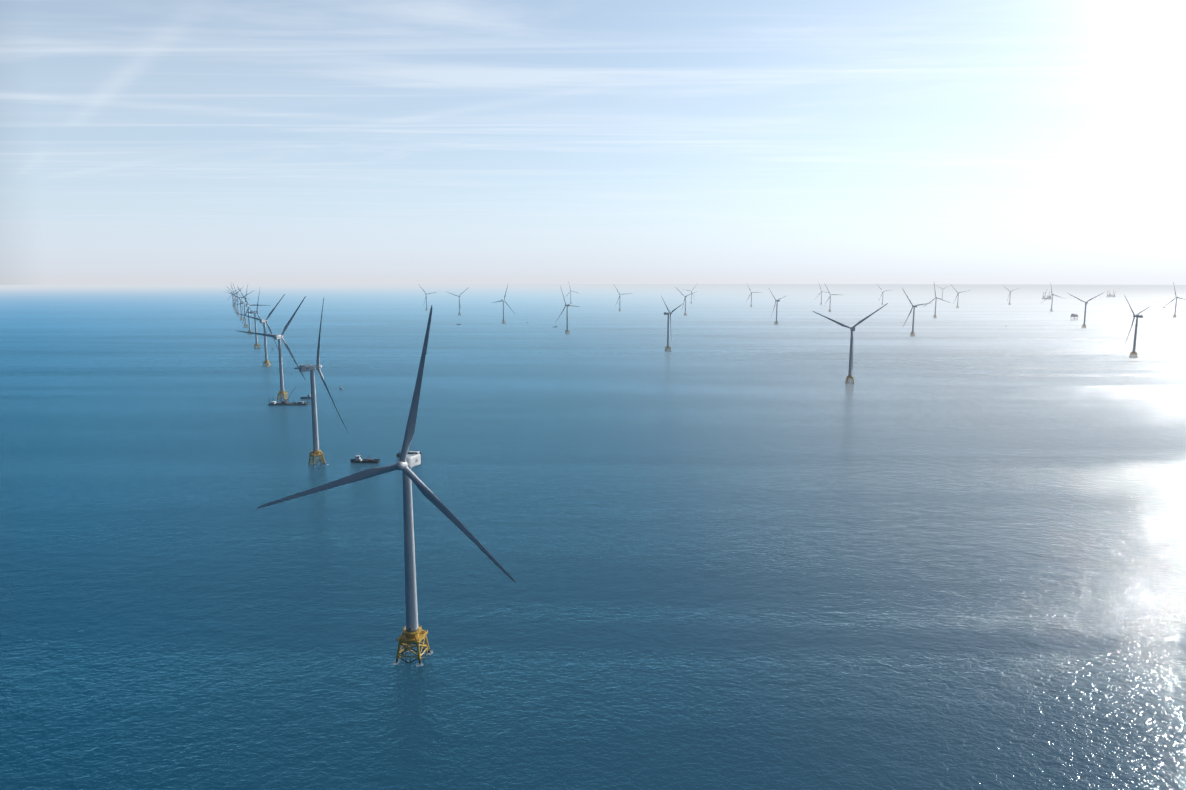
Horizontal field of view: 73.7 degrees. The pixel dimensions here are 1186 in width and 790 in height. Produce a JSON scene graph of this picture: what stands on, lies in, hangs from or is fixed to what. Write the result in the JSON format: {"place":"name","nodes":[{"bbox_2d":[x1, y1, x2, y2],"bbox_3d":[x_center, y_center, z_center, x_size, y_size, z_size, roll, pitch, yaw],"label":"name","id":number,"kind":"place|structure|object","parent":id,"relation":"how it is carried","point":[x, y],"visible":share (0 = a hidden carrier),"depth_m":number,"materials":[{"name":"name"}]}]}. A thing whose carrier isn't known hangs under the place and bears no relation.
{"place":"outdoors","nodes":[
{"label":"outdoors","id":0,"kind":"place"},
{"bbox_2d":[0,284,1185,789],"bbox_3d":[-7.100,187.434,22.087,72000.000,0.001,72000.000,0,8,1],"label":"sea","id":1,"kind":"structure","parent":0,"point":[732,540],"depth_m":580.39,"materials":[{"name":"liquid"}]},
{"bbox_2d":[226,288,241,312],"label":"wind turbine","id":2,"kind":"object","parent":1,"relation":"on","point":[235,300],"visible":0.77,"depth_m":4524.15,"materials":[{"name":"grey metal"}]},
{"bbox_2d":[233,284,246,315],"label":"wind turbine","id":3,"kind":"object","parent":1,"relation":"on","point":[237,301],"visible":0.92,"depth_m":4098.31,"materials":[{"name":"grey metal"}]},
{"bbox_2d":[228,291,252,319],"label":"wind turbine","id":4,"kind":"object","parent":1,"relation":"on","point":[241,307],"visible":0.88,"depth_m":3686.68,"materials":[{"name":"grey metal"}]},
{"bbox_2d":[236,285,253,327],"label":"wind turbine","id":5,"kind":"object","parent":1,"relation":"on","point":[244,302],"visible":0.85,"depth_m":3115.39,"materials":[{"name":"grey metal"}]},
{"bbox_2d":[237,286,265,334],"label":"wind turbine","id":6,"kind":"object","parent":1,"relation":"on","point":[248,305],"visible":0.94,"depth_m":2732.03,"materials":[{"name":"grey metal"}]},
{"bbox_2d":[247,291,266,348],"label":"wind turbine","id":7,"kind":"object","parent":1,"relation":"on","point":[256,337],"visible":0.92,"depth_m":2166.35,"materials":[{"name":"grey metal"}]},
{"bbox_2d":[236,294,284,367],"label":"wind turbine","id":8,"kind":"object","parent":1,"relation":"on","point":[266,360],"visible":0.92,"depth_m":1712.81,"materials":[{"name":"grey metal"}]},
{"bbox_2d":[235,296,305,400],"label":"wind turbine","id":9,"kind":"object","parent":1,"relation":"on","point":[282,390],"visible":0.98,"depth_m":1241.09,"materials":[{"name":"grey metal"}]},
{"bbox_2d":[268,388,309,405],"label":"ship","id":10,"kind":"object","parent":1,"relation":"on","point":[275,403],"visible":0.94,"depth_m":1201.46,"materials":[{"name":"grey metal"}]},
{"bbox_2d":[294,300,347,466],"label":"wind turbine","id":11,"kind":"object","parent":1,"relation":"on","point":[315,452],"visible":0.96,"depth_m":802.96,"materials":[{"name":"grey metal"}]},
{"bbox_2d":[350,455,379,462],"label":"workboat","id":12,"kind":"object","parent":1,"relation":"on","point":[358,459],"visible":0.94,"depth_m":822.12,"materials":[{"name":"grey"}]},
{"bbox_2d":[257,305,514,665],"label":"wind turbine","id":13,"kind":"object","parent":1,"relation":"on","point":[414,632],"visible":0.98,"depth_m":385.72,"materials":[{"name":"grey metal"}]},
{"bbox_2d":[419,285,435,310],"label":"wind turbine","id":14,"kind":"object","parent":1,"relation":"on","point":[426,299],"visible":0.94,"depth_m":4837.62,"materials":[{"name":"grey metal"}]},
{"bbox_2d":[445,287,468,315],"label":"wind turbine","id":15,"kind":"object","parent":1,"relation":"on","point":[459,301],"visible":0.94,"depth_m":4191.83,"materials":[{"name":"grey metal"}]},
{"bbox_2d":[493,286,514,323],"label":"wind turbine","id":16,"kind":"object","parent":1,"relation":"on","point":[503,322],"visible":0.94,"depth_m":3403.27,"materials":[{"name":"grey metal"}]},
{"bbox_2d":[556,286,579,333],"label":"wind turbine","id":17,"kind":"object","parent":1,"relation":"on","point":[567,330],"visible":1,"depth_m":2747.53,"materials":[{"name":"grey metal"}]},
{"bbox_2d":[613,284,631,311],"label":"wind turbine","id":18,"kind":"object","parent":1,"relation":"on","point":[618,299],"visible":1,"depth_m":4720.63,"materials":[{"name":"grey metal"}]},
{"bbox_2d":[661,296,681,351],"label":"wind turbine","id":19,"kind":"object","parent":1,"relation":"on","point":[667,346],"visible":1,"depth_m":2083.62,"materials":[{"name":"grey metal"}]},
{"bbox_2d":[675,287,694,315],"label":"wind turbine","id":20,"kind":"object","parent":1,"relation":"on","point":[685,313],"visible":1,"depth_m":4174.26,"materials":[{"name":"grey metal"}]},
{"bbox_2d":[769,289,784,324],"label":"wind turbine","id":21,"kind":"object","parent":1,"relation":"on","point":[778,300],"visible":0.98,"depth_m":3336.19,"materials":[{"name":"grey metal"}]},
{"bbox_2d":[824,283,836,311],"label":"wind turbine","id":22,"kind":"object","parent":1,"relation":"on","point":[830,299],"visible":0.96,"depth_m":4617.88,"materials":[{"name":"grey metal"}]},
{"bbox_2d":[813,303,887,383],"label":"wind turbine","id":23,"kind":"object","parent":1,"relation":"on","point":[852,329],"visible":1,"depth_m":1438.19,"materials":[{"name":"grey metal"}]},
{"bbox_2d":[902,288,928,336],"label":"wind turbine","id":24,"kind":"object","parent":1,"relation":"on","point":[912,332],"visible":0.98,"depth_m":2644.88,"materials":[{"name":"grey metal"}]},
{"bbox_2d":[922,284,949,317],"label":"wind turbine","id":25,"kind":"object","parent":1,"relation":"on","point":[935,303],"visible":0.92,"depth_m":3892.25,"materials":[{"name":"grey metal"}]},
{"bbox_2d":[951,285,969,307],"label":"wind turbine","id":26,"kind":"object","parent":1,"relation":"on","point":[958,297],"visible":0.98,"depth_m":5277.14,"materials":[{"name":"grey metal"}]},
{"bbox_2d":[1042,290,1051,299],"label":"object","id":27,"kind":"object","parent":1,"relation":"in","point":[1050,298],"visible":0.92,"depth_m":7385.28,"materials":[{"name":"grey"}]},
{"bbox_2d":[1041,287,1062,311],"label":"wind turbine","id":28,"kind":"object","parent":1,"relation":"on","point":[1051,309],"visible":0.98,"depth_m":4693.73,"materials":[{"name":"grey metal"}]},
{"bbox_2d":[1070,314,1078,319],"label":"platform","id":29,"kind":"structure","parent":1,"relation":"in","point":[1074,315],"depth_m":3697.45,"materials":[{"name":"grey metal"}]},
{"bbox_2d":[1071,293,1102,327],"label":"wind turbine","id":30,"kind":"object","parent":1,"relation":"on","point":[1084,324],"visible":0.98,"depth_m":3087.73,"materials":[{"name":"grey metal"}]},
{"bbox_2d":[1106,292,1115,297],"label":"ship","id":31,"kind":"object","parent":1,"relation":"in","point":[1112,296],"visible":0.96,"depth_m":8371.65,"materials":[{"name":"grey"}]},
{"bbox_2d":[1124,295,1148,357],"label":"wind turbine","id":32,"kind":"object","parent":1,"relation":"on","point":[1133,352],"visible":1,"depth_m":1924.51,"materials":[{"name":"grey metal"}]},
{"bbox_2d":[1164,282,1185,317],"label":"wind turbine","id":33,"kind":"object","parent":1,"relation":"on","point":[1174,315],"visible":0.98,"depth_m":3945.51,"materials":[{"name":"grey metal"}]},
{"bbox_2d":[0,0,1185,284],"label":"sky","id":34,"kind":"structure","parent":0,"point":[142,141],"materials":[{"name":"blue"}]}
]}

